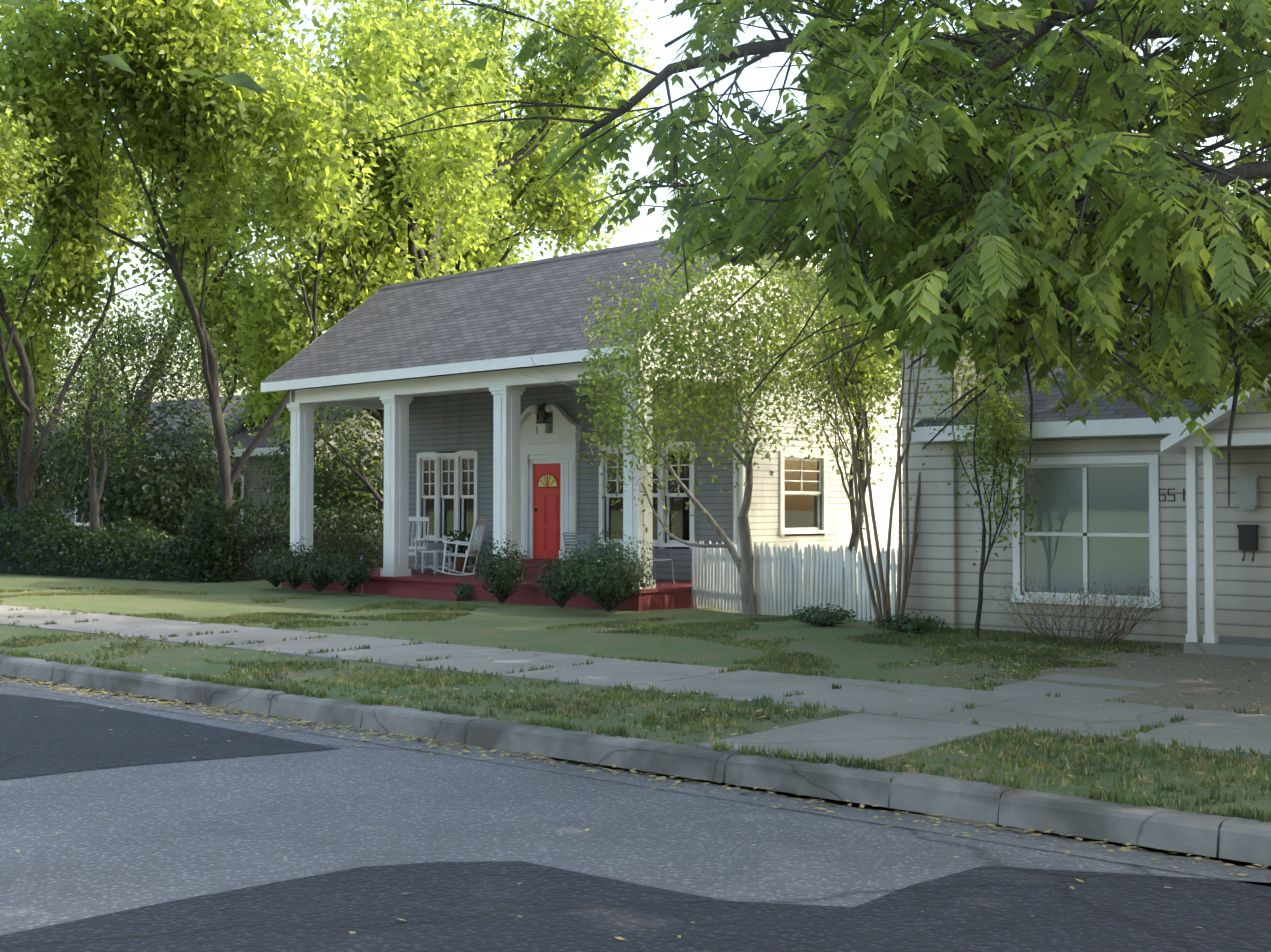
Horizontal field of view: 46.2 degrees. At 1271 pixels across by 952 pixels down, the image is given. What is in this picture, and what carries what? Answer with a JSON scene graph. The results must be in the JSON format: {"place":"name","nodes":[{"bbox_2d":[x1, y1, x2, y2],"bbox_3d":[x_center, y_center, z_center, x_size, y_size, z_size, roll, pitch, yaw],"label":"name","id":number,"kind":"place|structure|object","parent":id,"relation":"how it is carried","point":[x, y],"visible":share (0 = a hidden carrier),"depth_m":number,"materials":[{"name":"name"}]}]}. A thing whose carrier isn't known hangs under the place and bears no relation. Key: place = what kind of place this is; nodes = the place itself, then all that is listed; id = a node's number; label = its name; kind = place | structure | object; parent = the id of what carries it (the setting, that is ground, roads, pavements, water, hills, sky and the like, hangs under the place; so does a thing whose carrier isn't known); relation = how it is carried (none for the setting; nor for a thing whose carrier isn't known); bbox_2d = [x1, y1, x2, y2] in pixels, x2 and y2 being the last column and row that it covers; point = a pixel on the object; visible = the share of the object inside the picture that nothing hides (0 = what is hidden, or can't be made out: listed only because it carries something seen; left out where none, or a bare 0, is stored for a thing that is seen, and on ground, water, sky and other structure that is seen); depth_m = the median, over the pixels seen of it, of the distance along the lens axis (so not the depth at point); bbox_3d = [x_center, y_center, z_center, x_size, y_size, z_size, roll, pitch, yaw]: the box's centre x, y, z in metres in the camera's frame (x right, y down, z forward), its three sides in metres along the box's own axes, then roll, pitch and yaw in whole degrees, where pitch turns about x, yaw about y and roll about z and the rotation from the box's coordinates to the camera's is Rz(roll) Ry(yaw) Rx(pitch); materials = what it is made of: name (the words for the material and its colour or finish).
{"place":"outdoors","nodes":[
{"label":"outdoors","id":0,"kind":"place"},
{"bbox_2d":[0,85,76,227],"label":"tree","id":1,"kind":"object","parent":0,"point":[14,148],"depth_m":28.95,"materials":[{"name":"green plant"}]},
{"bbox_2d":[9,395,363,453],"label":"background house roof","id":2,"kind":"structure","parent":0,"point":[246,441],"depth_m":54.41,"materials":[{"name":"grey"}]},
{"bbox_2d":[306,91,541,272],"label":"tree","id":3,"kind":"object","parent":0,"point":[513,260],"depth_m":59.83,"materials":[{"name":"green plant"}]},
{"bbox_2d":[225,0,653,442],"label":"tree","id":4,"kind":"object","parent":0,"point":[279,344],"depth_m":40.29,"materials":[{"name":"green plant"}]},
{"bbox_2d":[344,0,661,273],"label":"tree","id":5,"kind":"object","parent":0,"point":[556,219],"depth_m":50.28,"materials":[{"name":"green plant"}]},
{"bbox_2d":[291,365,732,580],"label":"grey house siding walls","id":6,"kind":"structure","parent":0,"point":[452,422],"depth_m":29.23,"materials":[{"name":"grey wood"}]},
{"bbox_2d":[262,241,734,382],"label":"house roof","id":7,"kind":"structure","parent":6,"relation":"on","point":[513,312],"depth_m":28.33,"materials":[{"name":"grey"}]},
{"bbox_2d":[379,231,714,289],"bbox_3d":[-1.744,-4.277,29.648,10.770,0.113,0.280,-1,-2,43],"label":"roof ridge cap","id":8,"kind":"object","parent":7,"relation":"on","point":[618,248],"visible":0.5,"depth_m":29.89,"materials":[{"name":"grey"}]},
{"bbox_2d":[537,402,551,423],"bbox_3d":[-1.803,-1.248,29.404,0.396,0.440,0.219,0,-1,18],"label":"lantern","id":9,"kind":"object","parent":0,"point":[543,414],"visible":0.69,"depth_m":29.35,"materials":[{"name":"black metal"}]},
{"bbox_2d":[0,685,1224,934],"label":"road","id":10,"kind":"structure","parent":0,"point":[182,829],"depth_m":8.00,"materials":[{"name":"grey asphalt"}]},
{"bbox_2d":[0,694,339,779],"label":"road patch","id":11,"kind":"object","parent":10,"relation":"on","point":[57,736],"visible":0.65,"depth_m":11.21,"materials":[{"name":"grey asphalt"}]},
{"bbox_2d":[0,861,1270,951],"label":"road patch","id":12,"kind":"object","parent":10,"relation":"on","point":[476,906],"visible":1,"depth_m":6.35,"materials":[{"name":"grey asphalt"}]},
{"bbox_2d":[0,677,1270,886],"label":"road gutter","id":13,"kind":"object","parent":10,"relation":"on","point":[1118,855],"visible":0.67,"depth_m":8.91,"materials":[{"name":"concrete"}]},
{"bbox_2d":[0,609,1270,939],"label":"fallen leaves","id":14,"kind":"object","parent":13,"relation":"on","point":[502,753],"visible":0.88,"depth_m":11.22,"materials":[{"name":"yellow plant"}]},
{"bbox_2d":[2,675,1270,868],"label":"gutter dirt deposits","id":15,"kind":"object","parent":13,"relation":"on","point":[1021,831],"visible":0.67,"depth_m":8.84,"materials":[{"name":"brown soil"}]},
{"bbox_2d":[429,443,819,558],"bbox_3d":[0.905,0.147,29.632,11.754,3.900,5.969,0,-1,4],"label":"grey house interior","id":16,"kind":"object","parent":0,"point":[605,517],"depth_m":29.00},
{"bbox_2d":[0,572,1270,818],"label":"lawn","id":17,"kind":"structure","parent":0,"point":[498,624],"depth_m":15.71,"materials":[{"name":"green plant"}]},
{"bbox_2d":[0,292,87,513],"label":"yard tree","id":18,"kind":"object","parent":17,"relation":"on","point":[5,415],"depth_m":40.77,"materials":[{"name":"green plant"}]},
{"bbox_2d":[0,367,109,537],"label":"shrub","id":19,"kind":"object","parent":17,"relation":"on","point":[10,495],"visible":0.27,"depth_m":43.63,"materials":[{"name":"green plant"}]},
{"bbox_2d":[1,288,133,520],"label":"yard tree","id":20,"kind":"object","parent":17,"relation":"on","point":[83,361],"depth_m":52.72,"materials":[{"name":"green plant"}]},
{"bbox_2d":[51,316,165,574],"bbox_3d":[-12.745,-0.698,36.170,4.930,6.217,2.589,-4,-4,72],"label":"yard tree","id":21,"kind":"object","parent":17,"relation":"on","point":[92,381],"depth_m":35.92,"materials":[{"name":"green plant"}]},
{"bbox_2d":[0,497,245,582],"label":"neighbour hedge","id":22,"kind":"object","parent":17,"relation":"on","point":[137,556],"visible":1,"depth_m":35.24,"materials":[{"name":"green plant"}]},
{"bbox_2d":[0,29,248,539],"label":"tree","id":23,"kind":"object","parent":17,"relation":"on","point":[74,266],"depth_m":37.80,"materials":[{"name":"green plant"}]},
{"bbox_2d":[36,282,251,541],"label":"yard tree","id":24,"kind":"object","parent":17,"relation":"on","point":[131,328],"depth_m":47.53,"materials":[{"name":"green plant"}]},
{"bbox_2d":[30,369,260,541],"bbox_3d":[-13.437,-0.162,40.750,6.942,5.411,5.422,-1,-2,40],"label":"shrub","id":25,"kind":"object","parent":17,"relation":"on","point":[146,491],"visible":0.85,"depth_m":39.35,"materials":[{"name":"green plant"}]},
{"bbox_2d":[35,410,383,539],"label":"neighbour house walls","id":26,"kind":"structure","parent":17,"relation":"on","point":[250,464],"depth_m":50.25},
{"bbox_2d":[46,447,289,526],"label":"house trim","id":27,"kind":"structure","parent":26,"relation":"attached to","point":[265,451],"depth_m":50.33,"materials":[{"name":"white wood"}]},
{"bbox_2d":[38,478,240,523],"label":"background house windows","id":28,"kind":"structure","parent":27,"relation":"in","point":[236,490],"depth_m":51.12,"materials":[{"name":"black glass"}]},
{"bbox_2d":[106,78,345,534],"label":"tree","id":29,"kind":"object","parent":17,"relation":"on","point":[218,300],"depth_m":51.25,"materials":[{"name":"green plant"}]},
{"bbox_2d":[0,0,520,533],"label":"tree","id":30,"kind":"object","parent":17,"relation":"on","point":[189,30],"depth_m":32.45,"materials":[{"name":"green plant"}]},
{"bbox_2d":[249,540,300,586],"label":"porch shrub","id":31,"kind":"object","parent":17,"relation":"on","point":[271,579],"visible":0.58,"depth_m":30.12,"materials":[{"name":"green plant"}]},
{"bbox_2d":[179,488,383,582],"bbox_3d":[-5.621,1.420,39.742,1.727,2.362,15.683,-1,-1,33],"label":"hedge","id":32,"kind":"object","parent":17,"relation":"on","point":[343,539],"visible":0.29,"depth_m":34.69,"materials":[{"name":"green plant"}]},
{"bbox_2d":[268,535,318,589],"bbox_3d":[-6.725,1.704,29.332,1.071,1.116,1.092,0,-1,-8],"label":"porch shrub","id":33,"kind":"object","parent":17,"relation":"on","point":[290,576],"visible":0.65,"depth_m":29.16,"materials":[{"name":"green plant"}]},
{"bbox_2d":[254,406,383,533],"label":"big shrub","id":34,"kind":"object","parent":17,"relation":"on","point":[320,503],"visible":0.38,"depth_m":40.99,"materials":[{"name":"green plant"}]},
{"bbox_2d":[293,539,345,591],"bbox_3d":[-6.042,1.724,28.551,1.026,1.013,1.019,0,-1,-10],"label":"porch shrub","id":35,"kind":"object","parent":17,"relation":"on","point":[320,565],"visible":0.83,"depth_m":28.38,"materials":[{"name":"green plant"}]},
{"bbox_2d":[254,271,411,524],"bbox_3d":[-7.055,-1.563,40.131,3.969,8.121,6.186,-7,-8,80],"label":"yard tree","id":36,"kind":"object","parent":17,"relation":"on","point":[318,470],"depth_m":39.61,"materials":[{"name":"green plant"}]},
{"bbox_2d":[325,546,375,593],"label":"porch shrub","id":37,"kind":"object","parent":17,"relation":"on","point":[351,570],"visible":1,"depth_m":27.89,"materials":[{"name":"green plant"}]},
{"bbox_2d":[453,577,476,600],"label":"porch shrub","id":38,"kind":"object","parent":17,"relation":"on","point":[460,592],"visible":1,"depth_m":25.69,"materials":[{"name":"green plant"}]},
{"bbox_2d":[473,532,529,603],"bbox_3d":[-2.259,1.526,25.126,0.980,1.267,0.980,-1,-2,40],"label":"porch shrub","id":39,"kind":"object","parent":17,"relation":"on","point":[497,586],"visible":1,"depth_m":24.95,"materials":[{"name":"green plant"}]},
{"bbox_2d":[281,559,737,610],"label":"porch floor","id":40,"kind":"structure","parent":17,"relation":"on","point":[431,585],"depth_m":26.69,"materials":[{"name":"red wood"}]},
{"bbox_2d":[408,517,429,571],"bbox_3d":[-4.627,1.396,30.531,0.570,1.118,0.960,0,-1,18],"label":"rocking chair","id":41,"kind":"object","parent":40,"relation":"on","point":[419,547],"visible":0.52,"depth_m":30.75,"materials":[{"name":"white paint"}]},
{"bbox_2d":[421,550,451,573],"bbox_3d":[-4.009,1.729,29.939,0.440,0.450,0.440,-1,-2,43],"label":"side table","id":42,"kind":"object","parent":40,"relation":"on","point":[436,558],"visible":0.9,"depth_m":29.93,"materials":[{"name":"white paint"}]},
{"bbox_2d":[431,519,486,575],"bbox_3d":[-3.396,1.366,28.989,0.960,1.118,0.570,6,1,18],"label":"rocking chair","id":43,"kind":"object","parent":40,"relation":"on","point":[473,551],"visible":0.96,"depth_m":28.87,"materials":[{"name":"white paint"}]},
{"bbox_2d":[445,530,474,571],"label":"potted plant","id":44,"kind":"object","parent":40,"relation":"on","point":[460,561],"visible":0.75,"depth_m":30.38,"materials":[{"name":"green plant"}]},
{"bbox_2d":[563,532,602,561],"bbox_3d":[-0.937,1.456,26.987,0.521,0.873,0.660,-1,-1,23],"label":"bench","id":45,"kind":"object","parent":40,"relation":"on","point":[577,546],"visible":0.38,"depth_m":26.75,"materials":[{"name":"wood"}]},
{"bbox_2d":[532,547,586,607],"bbox_3d":[-1.164,1.635,24.030,0.988,0.994,0.992,-1,-2,40],"label":"porch shrub","id":46,"kind":"object","parent":17,"relation":"on","point":[560,588],"visible":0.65,"depth_m":23.85,"materials":[{"name":"green plant"}]},
{"bbox_2d":[261,246,895,588],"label":"house trim","id":47,"kind":"structure","parent":17,"relation":"on","point":[521,447],"depth_m":28.46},
{"bbox_2d":[534,463,560,558],"bbox_3d":[-1.728,0.693,29.442,0.810,1.880,0.071,-1,-2,43],"label":"front door","id":48,"kind":"structure","parent":47,"relation":"in","point":[547,520],"depth_m":29.44,"materials":[{"name":"red wood"}]},
{"bbox_2d":[537,474,556,486],"bbox_3d":[-1.740,0.088,29.442,0.600,0.270,0.001,-1,-2,43],"label":"fanlight window","id":49,"kind":"structure","parent":48,"relation":"in","point":[550,480],"depth_m":29.44,"materials":[{"name":"yellow glass"}]},
{"bbox_2d":[424,451,818,540],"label":"window frames","id":50,"kind":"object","parent":47,"relation":"in","point":[800,511],"visible":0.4,"depth_m":27.57,"materials":[{"name":"white wood"}]},
{"bbox_2d":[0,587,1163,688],"bbox_3d":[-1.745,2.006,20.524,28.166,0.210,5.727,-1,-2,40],"label":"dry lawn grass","id":51,"kind":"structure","parent":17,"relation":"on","point":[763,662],"depth_m":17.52,"materials":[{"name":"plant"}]},
{"bbox_2d":[557,528,656,611],"bbox_3d":[-0.424,1.462,23.159,1.618,1.304,1.544,-1,-2,40],"label":"porch shrub","id":52,"kind":"object","parent":17,"relation":"on","point":[616,576],"visible":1,"depth_m":22.88,"materials":[{"name":"green plant"}]},
{"bbox_2d":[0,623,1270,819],"bbox_3d":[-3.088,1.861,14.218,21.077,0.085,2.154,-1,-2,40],"label":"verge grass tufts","id":53,"kind":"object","parent":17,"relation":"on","point":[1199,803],"visible":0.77,"depth_m":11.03,"materials":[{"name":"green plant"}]},
{"bbox_2d":[644,253,902,596],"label":"house wall","id":54,"kind":"structure","parent":17,"relation":"on","point":[763,515],"depth_m":27.50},
{"bbox_2d":[692,538,902,622],"bbox_3d":[2.300,1.563,21.969,0.162,1.178,6.315,1,-1,-24],"label":"picket fence","id":55,"kind":"object","parent":17,"relation":"on","point":[830,585],"visible":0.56,"depth_m":21.81,"materials":[{"name":"paint"}]},
{"bbox_2d":[790,603,855,625],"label":"shrub","id":56,"kind":"object","parent":17,"relation":"on","point":[823,619],"visible":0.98,"depth_m":19.00,"materials":[{"name":"green plant"}]},
{"bbox_2d":[764,116,974,629],"bbox_3d":[3.000,-1.519,18.759,3.049,6.973,3.066,-1,-2,40],"label":"crepe myrtle tree","id":57,"kind":"object","parent":17,"relation":"on","point":[885,593],"depth_m":18.46,"materials":[{"name":"plant"}]},
{"bbox_2d":[869,610,949,632],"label":"shrub","id":58,"kind":"object","parent":17,"relation":"on","point":[920,625],"visible":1,"depth_m":17.74,"materials":[{"name":"green plant"}]},
{"bbox_2d":[883,330,1001,410],"bbox_3d":[5.295,-1.179,22.099,2.615,6.558,4.185,-1,-2,40],"label":"tree","id":59,"kind":"object","parent":17,"relation":"on","point":[900,367],"depth_m":21.45,"materials":[{"name":"green plant"}]},
{"bbox_2d":[927,342,1039,636],"bbox_3d":[4.076,0.158,17.483,1.308,3.697,1.202,-1,-2,40],"label":"tree sapling","id":60,"kind":"object","parent":17,"relation":"on","point":[1000,407],"depth_m":17.32,"materials":[{"name":"green plant"}]},
{"bbox_2d":[981,569,1175,645],"bbox_3d":[4.866,1.464,16.633,2.105,0.875,1.807,-1,-2,40],"label":"bare shrub","id":61,"kind":"object","parent":17,"relation":"on","point":[1134,624],"depth_m":16.40,"materials":[{"name":"brown plant"}]},
{"bbox_2d":[902,312,1270,642],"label":"tan house siding walls","id":62,"kind":"structure","parent":17,"relation":"on","point":[944,581],"depth_m":17.54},
{"bbox_2d":[912,374,1270,642],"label":"white house trim","id":63,"kind":"structure","parent":62,"relation":"attached to","point":[1191,447],"depth_m":16.80,"materials":[{"name":"white wood"}]},
{"bbox_2d":[1024,466,1149,595],"bbox_3d":[5.263,0.638,17.420,1.600,1.550,0.007,-1,-2,40],"label":"window glass","id":64,"kind":"object","parent":63,"relation":"in","point":[1068,518],"visible":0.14,"depth_m":17.39,"materials":[{"name":"clear glass"}]},
{"bbox_2d":[913,285,1270,426],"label":"roof","id":65,"kind":"structure","parent":62,"relation":"on","point":[1044,404],"depth_m":17.73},
{"bbox_2d":[1159,489,1184,500],"bbox_3d":[6.017,0.213,16.725,0.292,0.142,0.010,-1,-2,40],"label":"house number","id":66,"kind":"object","parent":62,"relation":"attached to","point":[1164,495],"visible":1,"depth_m":16.74,"materials":[{"name":"black metal"}]},
{"bbox_2d":[1234,475,1260,509],"bbox_3d":[6.628,0.180,16.133,0.240,0.370,0.118,-1,-2,40],"label":"wall lamp","id":67,"kind":"object","parent":62,"relation":"attached to","point":[1247,492],"visible":1,"depth_m":16.10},
{"bbox_2d":[1237,524,1258,561],"bbox_3d":[6.635,0.728,16.128,0.200,0.406,0.098,-1,-2,40],"label":"mailbox","id":68,"kind":"object","parent":62,"relation":"attached to","point":[1247,536],"visible":1,"depth_m":16.10,"materials":[{"name":"black metal"}]},
{"bbox_2d":[910,638,1269,715],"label":"yard leaf litter","id":69,"kind":"object","parent":17,"relation":"on","point":[1251,661],"visible":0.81,"depth_m":14.28,"materials":[{"name":"brown plant"}]},
{"bbox_2d":[1183,635,1270,658],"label":"porch step","id":70,"kind":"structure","parent":17,"relation":"on","point":[1240,646],"depth_m":15.37,"materials":[{"name":"grey concrete"}]},
{"bbox_2d":[0,605,1270,764],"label":"sidewalk","id":71,"kind":"structure","parent":0,"point":[1031,704],"depth_m":12.57,"materials":[{"name":"concrete"}]},
{"bbox_2d":[0,603,1259,755],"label":"fallen leaves","id":72,"kind":"object","parent":71,"relation":"on","point":[1144,728],"visible":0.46,"depth_m":14.20,"materials":[{"name":"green plant"}]},
{"bbox_2d":[0,0,1270,504],"label":"sky","id":73,"kind":"structure","parent":0,"point":[665,29],"materials":[{"name":"white"}]},
{"bbox_2d":[653,546,673,583],"bbox_3d":[0.251,1.427,25.655,0.660,0.873,0.521,1,-2,-37],"label":"patio chair","id":74,"kind":"object","parent":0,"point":[654,559],"visible":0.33,"depth_m":25.62,"materials":[{"name":"metal"}]},
{"bbox_2d":[341,0,1270,505],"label":"pecan tree","id":75,"kind":"object","parent":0,"point":[983,288],"depth_m":7.72,"materials":[{"name":"green plant"}]},
{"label":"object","id":76,"kind":"object","parent":75,"relation":"on","visible":0},
{"bbox_2d":[0,0,540,105],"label":"pecan tree","id":77,"kind":"object","parent":76,"relation":"attached to","point":[243,79],"visible":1,"depth_m":9.39,"materials":[{"name":"green plant"}]},
{"bbox_2d":[1025,466,1149,595],"bbox_3d":[5.280,0.638,17.440,1.600,1.550,0.010,-1,-2,40],"label":"tan house window blind","id":78,"kind":"object","parent":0,"point":[1072,479],"depth_m":17.40,"materials":[{"name":"beige fabric"}]},
{"label":"ground","id":79,"kind":"structure","parent":0,"visible":0},
{"bbox_2d":[0,654,1270,864],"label":"kerb","id":80,"kind":"structure","parent":79,"relation":"on","point":[1198,834],"depth_m":9.37,"materials":[{"name":"concrete"}]},
{"bbox_2d":[0,648,1270,821],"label":"kerb weeds","id":81,"kind":"object","parent":80,"relation":"on","point":[1006,782],"visible":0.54,"depth_m":9.77,"materials":[{"name":"green plant"}]},
{"bbox_2d":[523,200,861,614],"bbox_3d":[0.843,-1.078,22.400,6.119,6.731,5.828,-1,-2,40],"label":"young tree","id":82,"kind":"object","parent":79,"relation":"on","point":[676,343],"depth_m":21.49,"materials":[{"name":"green plant"}]},
{"bbox_2d":[750,233,901,579],"bbox_3d":[3.735,-0.979,24.405,3.882,6.600,3.986,-1,-2,40],"label":"tree","id":83,"kind":"object","parent":79,"relation":"on","point":[880,368],"depth_m":24.17,"materials":[{"name":"green plant"}]}
]}

